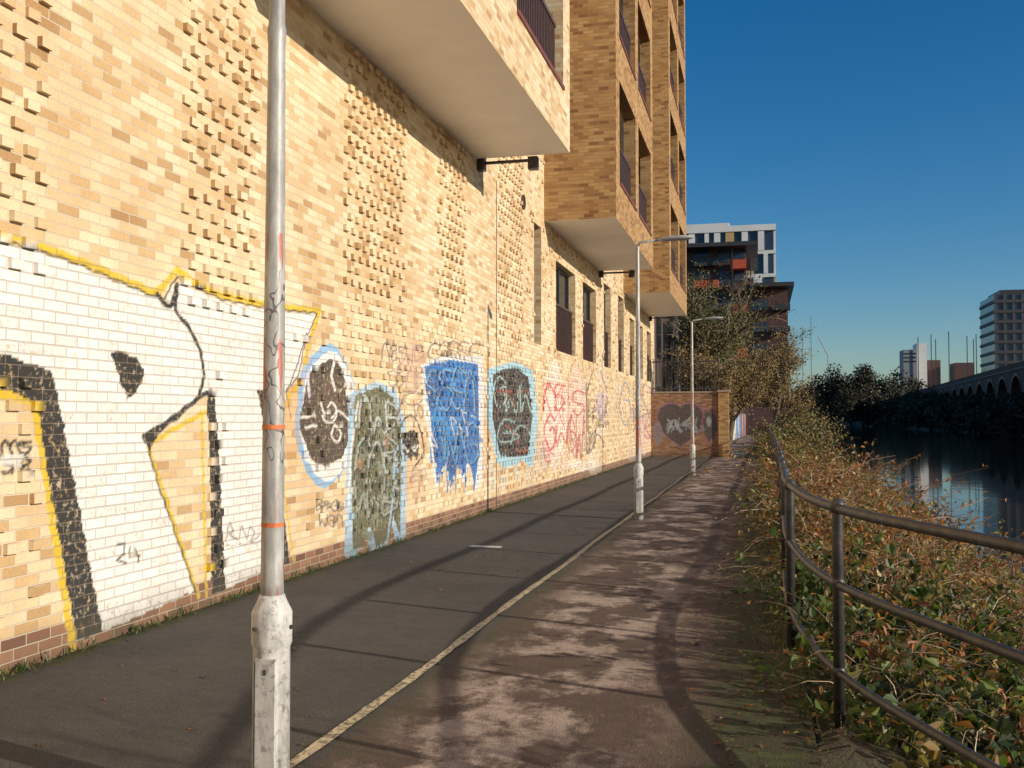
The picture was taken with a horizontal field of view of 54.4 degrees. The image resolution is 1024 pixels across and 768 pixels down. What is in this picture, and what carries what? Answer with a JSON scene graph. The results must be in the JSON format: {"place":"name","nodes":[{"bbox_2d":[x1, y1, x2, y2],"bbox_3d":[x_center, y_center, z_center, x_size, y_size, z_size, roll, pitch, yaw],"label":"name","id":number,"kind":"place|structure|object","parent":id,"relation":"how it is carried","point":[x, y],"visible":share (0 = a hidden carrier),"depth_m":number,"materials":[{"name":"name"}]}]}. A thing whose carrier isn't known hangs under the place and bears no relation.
{"place":"outdoors","nodes":[
{"label":"outdoors","id":0,"kind":"place"},
{"bbox_2d":[0,435,819,767],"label":"footpath","id":1,"kind":"structure","parent":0,"point":[530,691],"depth_m":6.56,"materials":[{"name":"grey asphalt"}]},
{"bbox_2d":[251,0,293,767],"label":"street lamp","id":2,"kind":"object","parent":1,"relation":"on","point":[272,626],"visible":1,"depth_m":3.97,"materials":[{"name":"metal"}]},
{"bbox_2d":[252,625,293,767],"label":"access door","id":3,"kind":"structure","parent":2,"relation":"in","point":[266,671],"depth_m":3.89,"materials":[{"name":"paint"}]},
{"bbox_2d":[0,455,650,680],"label":"wall base weeds","id":4,"kind":"object","parent":1,"relation":"on","point":[25,665],"depth_m":8.68,"materials":[{"name":"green plant"}]},
{"bbox_2d":[37,480,877,766],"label":"fallen leaves","id":5,"kind":"object","parent":1,"relation":"on","point":[813,714],"visible":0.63,"depth_m":6.39,"materials":[{"name":"brown plant"}]},
{"bbox_2d":[290,457,709,767],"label":"path edge line","id":6,"kind":"object","parent":1,"relation":"on","point":[325,739],"visible":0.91,"depth_m":6.28,"materials":[{"name":"paint"}]},
{"bbox_2d":[633,235,693,519],"bbox_3d":[2.402,-0.099,15.782,0.970,4.516,0.200,-1,-2,14],"label":"street lamp","id":7,"kind":"object","parent":1,"relation":"on","point":[638,468],"visible":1,"depth_m":15.83,"materials":[{"name":"metal"}]},
{"bbox_2d":[635,471,643,512],"bbox_3d":[2.026,1.709,15.793,0.136,0.663,0.095,-1,-2,14],"label":"access door","id":8,"kind":"structure","parent":7,"relation":"in","point":[638,481],"depth_m":15.75,"materials":[{"name":"paint"}]},
{"bbox_2d":[651,390,729,456],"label":"brick boundary wall","id":9,"kind":"structure","parent":1,"relation":"on","point":[671,423],"depth_m":42.41,"materials":[{"name":"brown brick"}]},
{"bbox_2d":[652,358,719,391],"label":"metal fence","id":10,"kind":"object","parent":9,"relation":"on","point":[671,361],"visible":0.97,"depth_m":42.63,"materials":[{"name":"black metal"}]},
{"bbox_2d":[690,316,723,474],"bbox_3d":[5.532,0.344,28.288,0.970,4.516,0.200,-1,-2,14],"label":"street lamp","id":11,"kind":"object","parent":1,"relation":"on","point":[692,456],"visible":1,"depth_m":28.34,"materials":[{"name":"metal"}]},
{"bbox_2d":[691,448,695,470],"bbox_3d":[5.156,2.152,28.300,0.136,0.663,0.095,-1,-2,14],"label":"access door","id":12,"kind":"structure","parent":11,"relation":"in","point":[692,453],"depth_m":28.26,"materials":[{"name":"paint"}]},
{"bbox_2d":[663,333,755,420],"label":"willow tree","id":13,"kind":"object","parent":1,"relation":"on","point":[715,379],"visible":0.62,"depth_m":50.62,"materials":[{"name":"green plant"}]},
{"bbox_2d":[729,413,745,439],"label":"panels","id":14,"kind":"object","parent":1,"relation":"on","point":[740,426],"visible":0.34,"depth_m":89.81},
{"bbox_2d":[469,545,501,547],"bbox_3d":[-0.333,2.027,12.415,0.400,0.011,0.150,-1,-2,14],"label":"road marking","id":15,"kind":"object","parent":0,"point":[478,546],"visible":1,"depth_m":12.38,"materials":[{"name":"white paint"}]},
{"bbox_2d":[654,316,678,391],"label":"dark brick building","id":16,"kind":"structure","parent":0,"point":[661,339],"depth_m":51.73,"materials":[{"name":"brown brick"}]},
{"bbox_2d":[678,223,775,390],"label":"striped apartment building","id":17,"kind":"structure","parent":0,"point":[764,235],"depth_m":132.10,"materials":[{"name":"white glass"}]},
{"bbox_2d":[685,0,1023,406],"label":"sky","id":18,"kind":"structure","parent":0,"point":[881,141],"materials":[{"name":"blue"}]},
{"bbox_2d":[771,420,1023,767],"bbox_3d":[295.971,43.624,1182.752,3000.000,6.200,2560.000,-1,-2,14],"label":"ground","id":19,"kind":"structure","parent":0,"point":[847,752],"depth_m":4.88,"materials":[{"name":"soil"}]},
{"bbox_2d":[0,0,654,387],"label":"wall","id":20,"kind":"structure","parent":19,"relation":"on","point":[106,126],"depth_m":10.05,"materials":[{"name":"brick"}]},
{"bbox_2d":[0,0,653,628],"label":"protruding bricks","id":21,"kind":"object","parent":20,"relation":"attached to","point":[44,88],"visible":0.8,"depth_m":11.82,"materials":[{"name":"beige brick"}]},
{"bbox_2d":[0,195,654,674],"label":"graffiti wall","id":22,"kind":"structure","parent":20,"relation":"attached to","point":[116,345],"depth_m":8.27,"materials":[{"name":"brick"}]},
{"bbox_2d":[303,0,569,158],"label":"balcony bay","id":23,"kind":"object","parent":20,"relation":"attached to","point":[479,79],"visible":1,"depth_m":12.91,"materials":[{"name":"brick"}]},
{"bbox_2d":[477,156,538,171],"bbox_3d":[-0.063,-3.711,16.686,1.050,0.300,0.170,-1,-2,14],"label":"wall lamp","id":24,"kind":"object","parent":20,"relation":"attached to","point":[533,163],"visible":0.91,"depth_m":16.63,"materials":[{"name":"black metal"}]},
{"bbox_2d":[496,181,525,508],"bbox_3d":[-0.007,-0.780,18.930,0.031,6.100,2.210,-1,-2,14],"label":"vent and joint","id":25,"kind":"object","parent":20,"relation":"attached to","point":[523,199],"visible":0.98,"depth_m":17.89,"materials":[{"name":"brown metal"}]},
{"bbox_2d":[544,0,652,270],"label":"balcony bay","id":26,"kind":"object","parent":20,"relation":"attached to","point":[598,197],"visible":0.99,"depth_m":21.92,"materials":[{"name":"brick"}]},
{"bbox_2d":[556,303,648,380],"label":"window railings","id":27,"kind":"object","parent":20,"relation":"attached to","point":[563,329],"depth_m":27.20,"materials":[{"name":"brown metal"}]},
{"bbox_2d":[599,270,634,277],"bbox_3d":[3.091,-3.264,29.290,1.050,0.300,0.170,-1,-2,14],"label":"soffit bracket","id":28,"kind":"object","parent":20,"relation":"attached to","point":[630,272],"visible":0.91,"depth_m":29.24,"materials":[{"name":"black metal"}]},
{"bbox_2d":[623,0,686,316],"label":"balcony bay","id":29,"kind":"object","parent":20,"relation":"attached to","point":[663,286],"visible":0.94,"depth_m":34.73,"materials":[{"name":"brick"}]},
{"bbox_2d":[649,316,673,321],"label":"soffit bracket","id":30,"kind":"object","parent":20,"relation":"attached to","point":[670,317],"visible":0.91,"depth_m":42.34,"materials":[{"name":"black metal"}]},
{"bbox_2d":[665,259,796,390],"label":"willow tree","id":31,"kind":"object","parent":19,"relation":"on","point":[721,334],"visible":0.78,"depth_m":53.72,"materials":[{"name":"green plant"}]},
{"bbox_2d":[680,240,793,434],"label":"red balcony apartment building","id":32,"kind":"structure","parent":19,"relation":"on","point":[726,261],"depth_m":101.88,"materials":[{"name":"red brick"}]},
{"bbox_2d":[677,319,798,446],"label":"willow tree","id":33,"kind":"object","parent":19,"relation":"on","point":[744,384],"visible":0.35,"depth_m":55.51,"materials":[{"name":"green plant"}]},
{"bbox_2d":[736,322,820,442],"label":"willow tree","id":34,"kind":"object","parent":19,"relation":"on","point":[778,393],"visible":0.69,"depth_m":63.67,"materials":[{"name":"green plant"}]},
{"bbox_2d":[749,402,849,459],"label":"bank bushes","id":35,"kind":"object","parent":19,"relation":"on","point":[807,426],"visible":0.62,"depth_m":61.89,"materials":[{"name":"green plant"}]},
{"bbox_2d":[802,316,828,409],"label":"tower crane","id":36,"kind":"object","parent":19,"relation":"on","point":[811,355],"visible":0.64,"depth_m":575.97,"materials":[{"name":"grey metal"}]},
{"bbox_2d":[652,423,1023,767],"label":"riverbank brambles","id":37,"kind":"object","parent":19,"relation":"on","point":[958,584],"visible":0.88,"depth_m":7.40,"materials":[{"name":"green plant"}]},
{"bbox_2d":[789,361,933,426],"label":"distant trees","id":38,"kind":"object","parent":19,"relation":"on","point":[849,395],"visible":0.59,"depth_m":406.33,"materials":[{"name":"green plant"}]},
{"bbox_2d":[754,455,972,767],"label":"verge grass","id":39,"kind":"structure","parent":19,"relation":"on","point":[812,697],"depth_m":5.85,"materials":[{"name":"green plant"}]},
{"bbox_2d":[767,428,1023,767],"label":"metal railing","id":40,"kind":"object","parent":19,"relation":"on","point":[788,489],"visible":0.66,"depth_m":5.15,"materials":[{"name":"metal"}]},
{"bbox_2d":[829,385,1023,435],"bbox_3d":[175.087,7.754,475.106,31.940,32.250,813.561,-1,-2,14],"label":"bank trees","id":41,"kind":"object","parent":19,"relation":"on","point":[993,413],"visible":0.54,"depth_m":250.01,"materials":[{"name":"green plant"}]},
{"bbox_2d":[899,331,976,392],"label":"distant office block","id":42,"kind":"structure","parent":19,"relation":"on","point":[915,362],"depth_m":504.89,"materials":[{"name":"grey concrete"}]},
{"bbox_2d":[912,361,1023,397],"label":"brick railway viaduct","id":43,"kind":"object","parent":19,"relation":"on","point":[1007,379],"visible":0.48,"depth_m":257.49,"materials":[{"name":"brick"}]},
{"bbox_2d":[979,289,1023,371],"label":"apartment building","id":44,"kind":"structure","parent":19,"relation":"on","point":[1001,319],"depth_m":303.42,"materials":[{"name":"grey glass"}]},
{"bbox_2d":[816,424,1023,585],"bbox_3d":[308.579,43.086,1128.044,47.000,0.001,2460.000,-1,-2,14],"label":"river water","id":45,"kind":"structure","parent":0,"point":[944,454],"depth_m":65.41,"materials":[{"name":"blue liquid"}]}
]}

